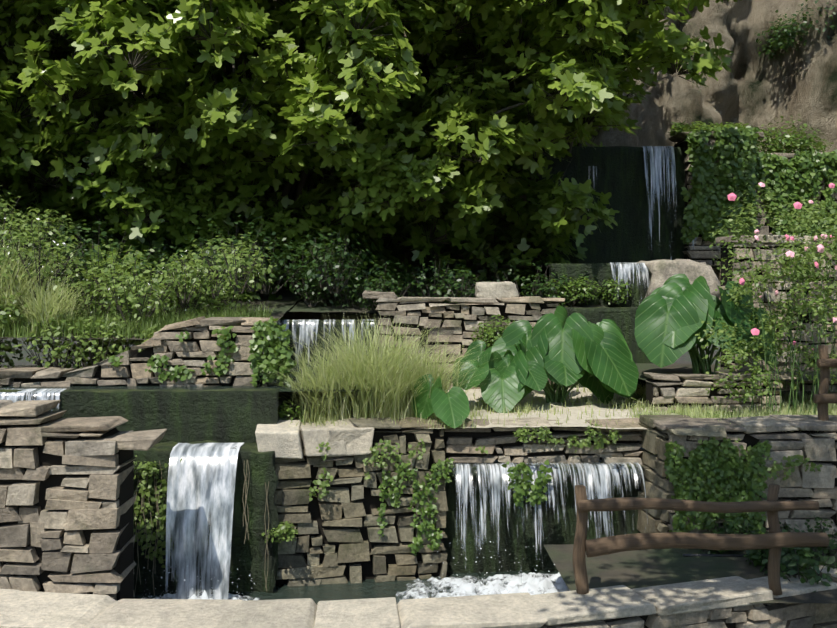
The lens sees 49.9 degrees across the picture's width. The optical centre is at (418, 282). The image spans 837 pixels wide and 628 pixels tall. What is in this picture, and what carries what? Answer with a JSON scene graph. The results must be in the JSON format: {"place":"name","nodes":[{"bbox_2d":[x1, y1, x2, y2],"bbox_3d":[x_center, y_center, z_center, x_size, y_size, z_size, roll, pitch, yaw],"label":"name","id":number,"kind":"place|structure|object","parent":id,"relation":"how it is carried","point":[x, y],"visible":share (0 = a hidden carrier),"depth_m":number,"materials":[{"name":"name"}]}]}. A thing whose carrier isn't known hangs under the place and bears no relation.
{"place":"outdoors","nodes":[
{"label":"outdoors","id":0,"kind":"place"},
{"bbox_2d":[0,389,64,410],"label":"waterfall","id":1,"kind":"structure","parent":0,"point":[40,394],"depth_m":9.28,"materials":[{"name":"liquid"}]},
{"bbox_2d":[0,410,136,600],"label":"pier wall","id":2,"kind":"structure","parent":0,"point":[73,509],"depth_m":7.61,"materials":[{"name":"stone"}]},
{"bbox_2d":[0,400,166,450],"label":"capstones","id":3,"kind":"object","parent":2,"relation":"on","point":[146,440],"visible":0.88,"depth_m":7.68,"materials":[{"name":"stone"}]},
{"bbox_2d":[0,324,262,386],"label":"back wall","id":4,"kind":"structure","parent":0,"point":[140,375],"depth_m":10.08,"materials":[{"name":"stone"}]},
{"bbox_2d":[0,316,276,378],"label":"wall capstones","id":5,"kind":"object","parent":4,"relation":"on","point":[51,372],"visible":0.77,"depth_m":10.05,"materials":[{"name":"stone"}]},
{"bbox_2d":[108,326,238,382],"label":"wall ivy","id":6,"kind":"object","parent":4,"relation":"attached to","point":[176,370],"visible":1,"depth_m":10.00,"materials":[{"name":"green plant"}]},
{"bbox_2d":[247,316,295,386],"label":"wall ivy","id":7,"kind":"object","parent":4,"relation":"attached to","point":[271,330],"visible":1,"depth_m":9.98,"materials":[{"name":"green plant"}]},
{"bbox_2d":[0,301,276,338],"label":"terrace grass","id":8,"kind":"structure","parent":0,"point":[163,320],"depth_m":10.76,"materials":[{"name":"green plant"}]},
{"bbox_2d":[0,279,302,339],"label":"terrace earth","id":9,"kind":"structure","parent":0,"point":[285,303],"depth_m":13.72,"materials":[{"name":"soil"}]},
{"bbox_2d":[0,239,86,332],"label":"grass clump","id":10,"kind":"object","parent":9,"relation":"on","point":[18,285],"visible":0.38,"depth_m":10.94,"materials":[{"name":"plant"}]},
{"bbox_2d":[4,273,104,333],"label":"grass clump","id":11,"kind":"object","parent":9,"relation":"on","point":[47,305],"visible":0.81,"depth_m":10.70,"materials":[{"name":"plant"}]},
{"bbox_2d":[0,312,143,368],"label":"bushes","id":12,"kind":"object","parent":9,"relation":"on","point":[9,348],"depth_m":10.54,"materials":[{"name":"plant"}]},
{"bbox_2d":[3,218,258,345],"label":"flowers","id":13,"kind":"object","parent":9,"relation":"on","point":[109,288],"visible":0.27,"depth_m":11.30,"materials":[{"name":"white plant"}]},
{"bbox_2d":[0,185,276,368],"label":"bushes","id":14,"kind":"object","parent":9,"relation":"on","point":[132,301],"depth_m":11.32,"materials":[{"name":"plant"}]},
{"bbox_2d":[0,215,390,301],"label":"bushes","id":15,"kind":"object","parent":9,"relation":"on","point":[335,263],"depth_m":13.55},
{"bbox_2d":[0,365,370,391],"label":"pool water","id":16,"kind":"structure","parent":0,"point":[272,385],"depth_m":9.95,"materials":[{"name":"grey liquid"}]},
{"bbox_2d":[134,571,558,604],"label":"pool water","id":17,"kind":"structure","parent":0,"point":[367,588],"depth_m":8.97,"materials":[{"name":"grey liquid"}]},
{"bbox_2d":[141,590,257,600],"bbox_3d":[-2.111,3.007,8.481,1.300,0.200,0.750,0,0,-2],"label":"water foam","id":18,"kind":"object","parent":17,"relation":"on","point":[205,596],"depth_m":8.62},
{"bbox_2d":[142,560,254,600],"bbox_3d":[-2.110,2.861,8.558,1.054,0.368,0.515,0,0,-2],"label":"waterfall spray","id":19,"kind":"object","parent":18,"relation":"on","point":[200,580],"depth_m":8.54,"materials":[{"name":"white liquid"}]},
{"bbox_2d":[165,443,243,598],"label":"waterfall water","id":20,"kind":"structure","parent":17,"relation":"on","point":[201,482],"depth_m":8.64,"materials":[{"name":"liquid"}]},
{"bbox_2d":[396,572,569,599],"bbox_3d":[1.380,3.019,8.858,3.300,0.174,1.300,0,0,-2],"label":"water foam","id":21,"kind":"object","parent":17,"relation":"on","point":[533,585],"depth_m":8.89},
{"bbox_2d":[433,541,561,596],"bbox_3d":[1.372,2.834,8.957,2.487,0.415,0.712,0,0,-2],"label":"waterfall spray","id":22,"kind":"object","parent":21,"relation":"on","point":[499,569],"depth_m":8.87,"materials":[{"name":"white liquid"}]},
{"bbox_2d":[455,463,647,591],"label":"waterfall","id":23,"kind":"structure","parent":17,"relation":"on","point":[496,477],"depth_m":9.20,"materials":[{"name":"liquid"}]},
{"bbox_2d":[0,338,720,475],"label":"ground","id":24,"kind":"structure","parent":0,"point":[684,358],"depth_m":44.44,"materials":[{"name":"soil"}]},
{"bbox_2d":[134,440,278,593],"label":"waterfall back wall","id":25,"kind":"structure","parent":24,"relation":"on","point":[249,554],"depth_m":8.91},
{"bbox_2d":[134,461,161,596],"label":"hanging vines","id":26,"kind":"object","parent":25,"relation":"attached to","point":[157,505],"visible":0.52,"depth_m":8.81,"materials":[{"name":"plant"}]},
{"bbox_2d":[134,455,161,476],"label":"fern","id":27,"kind":"object","parent":25,"relation":"attached to","point":[151,468],"visible":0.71,"depth_m":8.77,"materials":[{"name":"plant"}]},
{"bbox_2d":[134,458,182,567],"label":"ivy","id":28,"kind":"object","parent":25,"relation":"attached to","point":[162,518],"visible":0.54,"depth_m":8.82,"materials":[{"name":"green plant"}]},
{"bbox_2d":[242,460,268,590],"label":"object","id":29,"kind":"object","parent":25,"relation":"attached to","point":[245,484],"visible":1,"depth_m":8.84,"materials":[{"name":"brown plant"}]},
{"bbox_2d":[262,521,297,542],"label":"ivy","id":30,"kind":"object","parent":25,"relation":"on","point":[285,528],"depth_m":8.86,"materials":[{"name":"green plant"}]},
{"bbox_2d":[444,464,640,572],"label":"waterfall back wall","id":31,"kind":"structure","parent":24,"relation":"on","point":[520,549],"depth_m":9.56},
{"bbox_2d":[448,462,643,474],"bbox_3d":[1.327,1.956,9.468,2.031,0.082,0.293,0,0,-2],"label":"waterfall ledge","id":32,"kind":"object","parent":31,"relation":"on","point":[472,467],"depth_m":9.35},
{"bbox_2d":[444,428,642,464],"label":"stone wall","id":33,"kind":"structure","parent":32,"relation":"on","point":[610,453],"depth_m":9.50,"materials":[{"name":"stone"}]},
{"bbox_2d":[501,459,552,506],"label":"corner ivy","id":34,"kind":"object","parent":33,"relation":"attached to","point":[524,483],"visible":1,"depth_m":9.05,"materials":[{"name":"green plant"}]},
{"bbox_2d":[444,417,642,432],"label":"terrace wall caps","id":35,"kind":"object","parent":33,"relation":"on","point":[612,423],"visible":0.54,"depth_m":9.53,"materials":[{"name":"stone"}]},
{"bbox_2d":[475,434,617,453],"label":"trailing plant","id":36,"kind":"object","parent":33,"relation":"attached to","point":[586,443],"visible":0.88,"depth_m":9.41,"materials":[{"name":"green plant"}]},
{"bbox_2d":[274,429,447,585],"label":"terrace wall","id":37,"kind":"structure","parent":0,"point":[291,498],"depth_m":9.22,"materials":[{"name":"stone"}]},
{"bbox_2d":[255,417,373,458],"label":"capstones","id":38,"kind":"object","parent":37,"relation":"on","point":[283,439],"visible":0.81,"depth_m":9.10,"materials":[{"name":"stone"}]},
{"bbox_2d":[303,456,347,461],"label":"terrace wall blocks","id":39,"kind":"structure","parent":37,"relation":"on","point":[333,459],"depth_m":9.13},
{"bbox_2d":[309,439,425,500],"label":"trailing plant","id":40,"kind":"object","parent":37,"relation":"attached to","point":[324,485],"visible":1,"depth_m":9.12,"materials":[{"name":"green plant"}]},
{"bbox_2d":[302,417,473,455],"bbox_3d":[-0.563,1.614,9.480,2.242,0.341,0.572,0,0,-10],"label":"gravel bed","id":41,"kind":"object","parent":37,"relation":"on","point":[384,423],"visible":0.31,"depth_m":9.39,"materials":[{"name":"gravel"}]},
{"bbox_2d":[374,458,453,555],"bbox_3d":[-0.043,2.313,9.253,0.870,0.999,0.165,0,0,-11],"label":"ivy","id":42,"kind":"object","parent":37,"relation":"attached to","point":[417,545],"visible":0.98,"depth_m":9.25,"materials":[{"name":"plant"}]},
{"bbox_2d":[0,0,741,340],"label":"fig tree","id":43,"kind":"object","parent":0,"point":[364,160],"depth_m":13.95,"materials":[{"name":"plant"}]},
{"bbox_2d":[1,0,836,319],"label":"cliff rock","id":44,"kind":"object","parent":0,"point":[765,92],"visible":0.19,"depth_m":18.90,"materials":[{"name":"stone"}]},
{"bbox_2d":[589,166,596,237],"bbox_3d":[3.106,-1.179,16.084,0.146,1.812,0.176,0,0,-2],"label":"water trickle","id":45,"kind":"object","parent":44,"relation":"on","point":[593,173],"visible":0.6,"depth_m":16.04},
{"bbox_2d":[755,0,836,60],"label":"cliff gully bushes","id":46,"kind":"object","parent":44,"relation":"on","point":[780,45],"visible":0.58,"depth_m":18.29,"materials":[{"name":"green plant"}]},
{"bbox_2d":[287,310,601,312],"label":"level terrace","id":47,"kind":"structure","parent":0,"point":[338,311],"depth_m":13.10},
{"bbox_2d":[545,273,632,306],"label":"shrub","id":48,"kind":"object","parent":47,"relation":"on","point":[579,286],"depth_m":13.82,"materials":[{"name":"plant"}]},
{"bbox_2d":[610,263,648,303],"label":"waterfall water","id":49,"kind":"structure","parent":47,"relation":"on","point":[624,272],"depth_m":13.98,"materials":[{"name":"liquid"}]},
{"bbox_2d":[637,259,719,299],"bbox_3d":[4.049,-0.011,14.205,1.237,0.730,0.955,0,0,-2],"label":"boulder","id":50,"kind":"object","parent":47,"relation":"on","point":[662,271],"visible":0.44,"depth_m":13.80,"materials":[{"name":"stone"}]},
{"bbox_2d":[289,279,604,313],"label":"earth","id":51,"kind":"structure","parent":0,"point":[301,306],"depth_m":13.98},
{"bbox_2d":[284,253,595,314],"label":"shrubs","id":52,"kind":"object","parent":51,"relation":"on","point":[450,281],"depth_m":13.79,"materials":[{"name":"plant"}]},
{"bbox_2d":[375,297,558,388],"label":"wall","id":53,"kind":"structure","parent":0,"point":[432,310],"depth_m":12.77,"materials":[{"name":"stone"}]},
{"bbox_2d":[362,290,564,302],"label":"wall caps","id":54,"kind":"object","parent":53,"relation":"on","point":[366,294],"depth_m":12.78,"materials":[{"name":"stone"}]},
{"bbox_2d":[475,281,518,300],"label":"stone block","id":55,"kind":"structure","parent":54,"relation":"on","point":[504,289],"depth_m":12.90,"materials":[{"name":"stone"}]},
{"bbox_2d":[469,314,533,349],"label":"shrub","id":56,"kind":"object","parent":53,"relation":"attached to","point":[489,335],"depth_m":12.32,"materials":[{"name":"plant"}]},
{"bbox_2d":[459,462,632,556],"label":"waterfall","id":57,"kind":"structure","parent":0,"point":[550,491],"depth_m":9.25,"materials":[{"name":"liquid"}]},
{"bbox_2d":[295,387,832,429],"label":"terrace","id":58,"kind":"structure","parent":0,"point":[573,421],"depth_m":10.63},
{"bbox_2d":[0,388,278,442],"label":"weir wall","id":59,"kind":"structure","parent":58,"relation":"on","point":[231,415],"depth_m":9.35,"materials":[{"name":"liquid"}]},
{"bbox_2d":[277,397,306,421],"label":"small plant","id":60,"kind":"object","parent":58,"relation":"on","point":[281,413],"depth_m":9.69,"materials":[{"name":"plant"}]},
{"bbox_2d":[247,342,379,424],"bbox_3d":[-1.057,1.081,9.935,1.804,0.890,1.994,0,0,-2],"label":"tall grass clump","id":61,"kind":"object","parent":58,"relation":"on","point":[313,410],"visible":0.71,"depth_m":9.74,"materials":[{"name":"plant"}]},
{"bbox_2d":[265,319,377,417],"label":"waterfall","id":62,"kind":"structure","parent":58,"relation":"on","point":[322,329],"depth_m":12.73,"materials":[{"name":"liquid"}]},
{"bbox_2d":[269,320,288,350],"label":"cascade water","id":63,"kind":"structure","parent":62,"relation":"on","point":[283,322],"depth_m":12.68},
{"bbox_2d":[292,320,318,364],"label":"cascade water","id":64,"kind":"structure","parent":62,"relation":"on","point":[309,331],"depth_m":12.67,"materials":[{"name":"liquid"}]},
{"bbox_2d":[324,320,334,340],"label":"cascade water","id":65,"kind":"structure","parent":62,"relation":"on","point":[329,324],"depth_m":12.71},
{"bbox_2d":[342,320,354,346],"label":"cascade water","id":66,"kind":"structure","parent":62,"relation":"on","point":[352,322],"depth_m":12.70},
{"bbox_2d":[238,306,485,420],"bbox_3d":[-0.432,0.900,10.078,2.990,1.253,2.656,0,0,-2],"label":"tall grass clump","id":67,"kind":"object","parent":58,"relation":"on","point":[378,401],"visible":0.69,"depth_m":9.77,"materials":[{"name":"plant"}]},
{"bbox_2d":[336,330,497,417],"bbox_3d":[0.019,1.032,10.435,2.257,0.989,2.117,0,0,-27],"label":"tall grass clump","id":68,"kind":"object","parent":58,"relation":"on","point":[446,381],"visible":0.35,"depth_m":10.22,"materials":[{"name":"plant"}]},
{"bbox_2d":[413,374,469,428],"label":"taro plant","id":69,"kind":"object","parent":58,"relation":"on","point":[451,406],"visible":0.96,"depth_m":9.52,"materials":[{"name":"green plant"}]},
{"bbox_2d":[452,333,547,412],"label":"taro plant","id":70,"kind":"object","parent":58,"relation":"on","point":[497,389],"visible":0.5,"depth_m":10.76,"materials":[{"name":"green plant"}]},
{"bbox_2d":[474,306,638,403],"bbox_3d":[1.746,0.919,11.501,2.125,1.218,1.747,0,0,-2],"label":"taro plant","id":71,"kind":"object","parent":58,"relation":"on","point":[563,348],"visible":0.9,"depth_m":11.03,"materials":[{"name":"green plant"}]},
{"bbox_2d":[289,382,836,431],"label":"terrace grass","id":72,"kind":"structure","parent":58,"relation":"on","point":[688,410],"depth_m":10.38,"materials":[{"name":"plant"}]},
{"bbox_2d":[512,423,621,443],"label":"wall weeds","id":73,"kind":"object","parent":58,"relation":"on","point":[612,436],"depth_m":9.11,"materials":[{"name":"green plant"}]},
{"bbox_2d":[543,375,591,402],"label":"plant stems","id":74,"kind":"object","parent":58,"relation":"on","point":[552,395],"visible":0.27,"depth_m":11.32,"materials":[{"name":"green"}]},
{"bbox_2d":[561,307,651,387],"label":"cascade wall","id":75,"kind":"structure","parent":58,"relation":"on","point":[623,318],"depth_m":13.06,"materials":[{"name":"stone"}]},
{"bbox_2d":[635,363,836,380],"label":"coping","id":76,"kind":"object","parent":58,"relation":"on","point":[669,369],"visible":0.21,"depth_m":12.05,"materials":[{"name":"stone"}]},
{"bbox_2d":[666,324,725,373],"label":"plant stems","id":77,"kind":"object","parent":76,"relation":"on","point":[698,361],"visible":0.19,"depth_m":11.22,"materials":[{"name":"green"}]},
{"bbox_2d":[635,274,775,367],"bbox_3d":[3.598,0.483,11.255,1.799,1.182,1.284,0,0,10],"label":"leaf","id":78,"kind":"object","parent":76,"relation":"on","point":[681,306],"visible":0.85,"depth_m":10.90,"materials":[{"name":"green plant"}]},
{"bbox_2d":[695,199,836,403],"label":"flower bush leaves","id":79,"kind":"object","parent":76,"relation":"on","point":[805,266],"visible":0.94,"depth_m":10.31,"materials":[{"name":"green plant"}]},
{"bbox_2d":[727,193,836,334],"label":"roses","id":80,"kind":"object","parent":79,"relation":"on","point":[797,205],"visible":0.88,"depth_m":10.00,"materials":[{"name":"pink plant"}]},
{"bbox_2d":[731,184,836,372],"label":"flower bush leaves","id":81,"kind":"object","parent":76,"relation":"on","point":[810,209],"visible":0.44,"depth_m":11.42,"materials":[{"name":"green plant"}]},
{"bbox_2d":[754,182,836,349],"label":"roses","id":82,"kind":"object","parent":81,"relation":"on","point":[761,184],"visible":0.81,"depth_m":11.07,"materials":[{"name":"pink plant"}]},
{"bbox_2d":[757,196,836,390],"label":"rose stems","id":83,"kind":"object","parent":76,"relation":"on","point":[798,326],"visible":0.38,"depth_m":11.47,"materials":[{"name":"green"}]},
{"bbox_2d":[731,221,836,414],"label":"plant stems","id":84,"kind":"object","parent":58,"relation":"on","point":[792,381],"visible":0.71,"depth_m":10.42,"materials":[{"name":"green"}]},
{"bbox_2d":[549,263,650,307],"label":"cascade wall","id":85,"kind":"structure","parent":0,"point":[601,272],"depth_m":14.06,"materials":[{"name":"stone"}]},
{"bbox_2d":[498,265,719,267],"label":"level terrace","id":86,"kind":"structure","parent":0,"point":[524,266],"depth_m":14.78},
{"bbox_2d":[533,146,684,272],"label":"waterfall back wall","id":87,"kind":"structure","parent":86,"relation":"on","point":[619,174],"depth_m":16.08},
{"bbox_2d":[642,146,676,257],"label":"waterfall water","id":88,"kind":"structure","parent":86,"relation":"on","point":[659,154],"depth_m":15.95,"materials":[{"name":"liquid"}]},
{"bbox_2d":[637,423,714,532],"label":"stone wall","id":89,"kind":"structure","parent":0,"point":[658,484],"depth_m":9.16,"materials":[{"name":"stone"}]},
{"bbox_2d":[639,415,726,437],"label":"terrace wall corner caps","id":90,"kind":"object","parent":89,"relation":"on","point":[715,431],"visible":0.69,"depth_m":8.79,"materials":[{"name":"stone"}]},
{"bbox_2d":[541,603,836,627],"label":"front wall","id":91,"kind":"structure","parent":0,"point":[797,615],"depth_m":7.28,"materials":[{"name":"stone"}]},
{"bbox_2d":[0,563,836,627],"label":"wall caps","id":92,"kind":"object","parent":91,"relation":"on","point":[25,609],"visible":0.96,"depth_m":6.97,"materials":[{"name":"stone"}]},
{"bbox_2d":[573,484,828,595],"bbox_3d":[2.272,2.103,7.281,2.037,0.890,0.225,0,0,-2],"label":"rail fence","id":93,"kind":"object","parent":92,"relation":"on","point":[775,540],"visible":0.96,"depth_m":7.22,"materials":[{"name":"brown wood"}]},
{"bbox_2d":[544,544,836,603],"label":"walkway ground","id":94,"kind":"structure","parent":0,"point":[632,569],"depth_m":8.10,"materials":[{"name":"concrete"}]},
{"bbox_2d":[683,554,823,556],"bbox_3d":[5.264,2.572,8.596,5.551,0.083,0.060,0,0,-2],"label":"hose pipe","id":95,"kind":"object","parent":94,"relation":"on","point":[718,555],"visible":0.35,"depth_m":8.47,"materials":[{"name":"black"}]},
{"bbox_2d":[743,524,836,591],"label":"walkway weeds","id":96,"kind":"object","parent":94,"relation":"on","point":[803,556],"depth_m":7.80,"materials":[{"name":"plant"}]},
{"bbox_2d":[646,378,782,412],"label":"stone wall","id":97,"kind":"structure","parent":0,"point":[687,395],"depth_m":10.56,"materials":[{"name":"stone"}]},
{"bbox_2d":[643,371,796,380],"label":"taro bed wall caps","id":98,"kind":"object","parent":97,"relation":"on","point":[673,376],"visible":0.81,"depth_m":10.56,"materials":[{"name":"stone"}]},
{"bbox_2d":[674,138,755,272],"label":"stone wall","id":99,"kind":"structure","parent":0,"point":[702,254],"depth_m":15.90,"materials":[{"name":"stone"}]},
{"bbox_2d":[668,131,763,141],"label":"pillar caps","id":100,"kind":"object","parent":99,"relation":"on","point":[677,137],"visible":0.19,"depth_m":16.02,"materials":[{"name":"stone"}]},
{"bbox_2d":[668,121,759,137],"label":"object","id":101,"kind":"object","parent":100,"relation":"on","point":[678,128],"visible":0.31,"depth_m":16.21,"materials":[{"name":"plant"}]},
{"bbox_2d":[680,126,759,244],"bbox_3d":[5.293,-1.710,15.778,1.390,2.107,0.400,0,0,-2],"label":"pillar ivy","id":102,"kind":"object","parent":99,"relation":"on","point":[710,203],"visible":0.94,"depth_m":15.70,"materials":[{"name":"green plant"}]},
{"bbox_2d":[655,428,836,543],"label":"terrace wall","id":103,"kind":"structure","parent":0,"point":[819,487],"depth_m":8.86,"materials":[{"name":"stone"}]},
{"bbox_2d":[664,440,771,533],"bbox_3d":[2.921,2.012,8.770,1.084,0.983,0.194,0,0,-2],"label":"ivy","id":104,"kind":"object","parent":103,"relation":"attached to","point":[711,466],"visible":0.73,"depth_m":8.75,"materials":[{"name":"green plant"}]},
{"bbox_2d":[649,415,836,433],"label":"terrace wall caps","id":105,"kind":"object","parent":103,"relation":"on","point":[764,424],"visible":0.96,"depth_m":8.97,"materials":[{"name":"stone"}]},
{"bbox_2d":[698,437,821,482],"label":"trailing plant","id":106,"kind":"object","parent":103,"relation":"attached to","point":[774,469],"visible":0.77,"depth_m":8.77,"materials":[{"name":"green plant"}]},
{"bbox_2d":[813,345,836,420],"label":"terrace fence","id":107,"kind":"object","parent":103,"relation":"on","point":[822,398],"visible":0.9,"depth_m":9.10,"materials":[{"name":"brown wood"}]},
{"bbox_2d":[698,514,834,553],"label":"wall weeds","id":108,"kind":"object","parent":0,"point":[728,529],"depth_m":8.67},
{"bbox_2d":[719,243,836,396],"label":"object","id":109,"kind":"structure","parent":0,"point":[772,296],"depth_m":12.10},
{"bbox_2d":[715,235,833,243],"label":"flower wall caps","id":110,"kind":"object","parent":109,"relation":"on","point":[775,239],"visible":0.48,"depth_m":12.08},
{"bbox_2d":[755,159,836,234],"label":"back wall","id":111,"kind":"structure","parent":0,"point":[763,230],"depth_m":16.55,"materials":[{"name":"stone"}]},
{"bbox_2d":[754,114,833,154],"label":"cliff foot bushes","id":112,"kind":"object","parent":111,"relation":"on","point":[803,144],"visible":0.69,"depth_m":16.88,"materials":[{"name":"green plant"}]},
{"bbox_2d":[754,149,836,236],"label":"wall ivy","id":113,"kind":"object","parent":111,"relation":"attached to","point":[814,167],"visible":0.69,"depth_m":16.39,"materials":[{"name":"green plant"}]},
{"bbox_2d":[767,153,827,158],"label":"wall caps","id":114,"kind":"object","parent":111,"relation":"on","point":[789,155],"visible":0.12,"depth_m":16.53,"materials":[{"name":"stone"}]}
]}

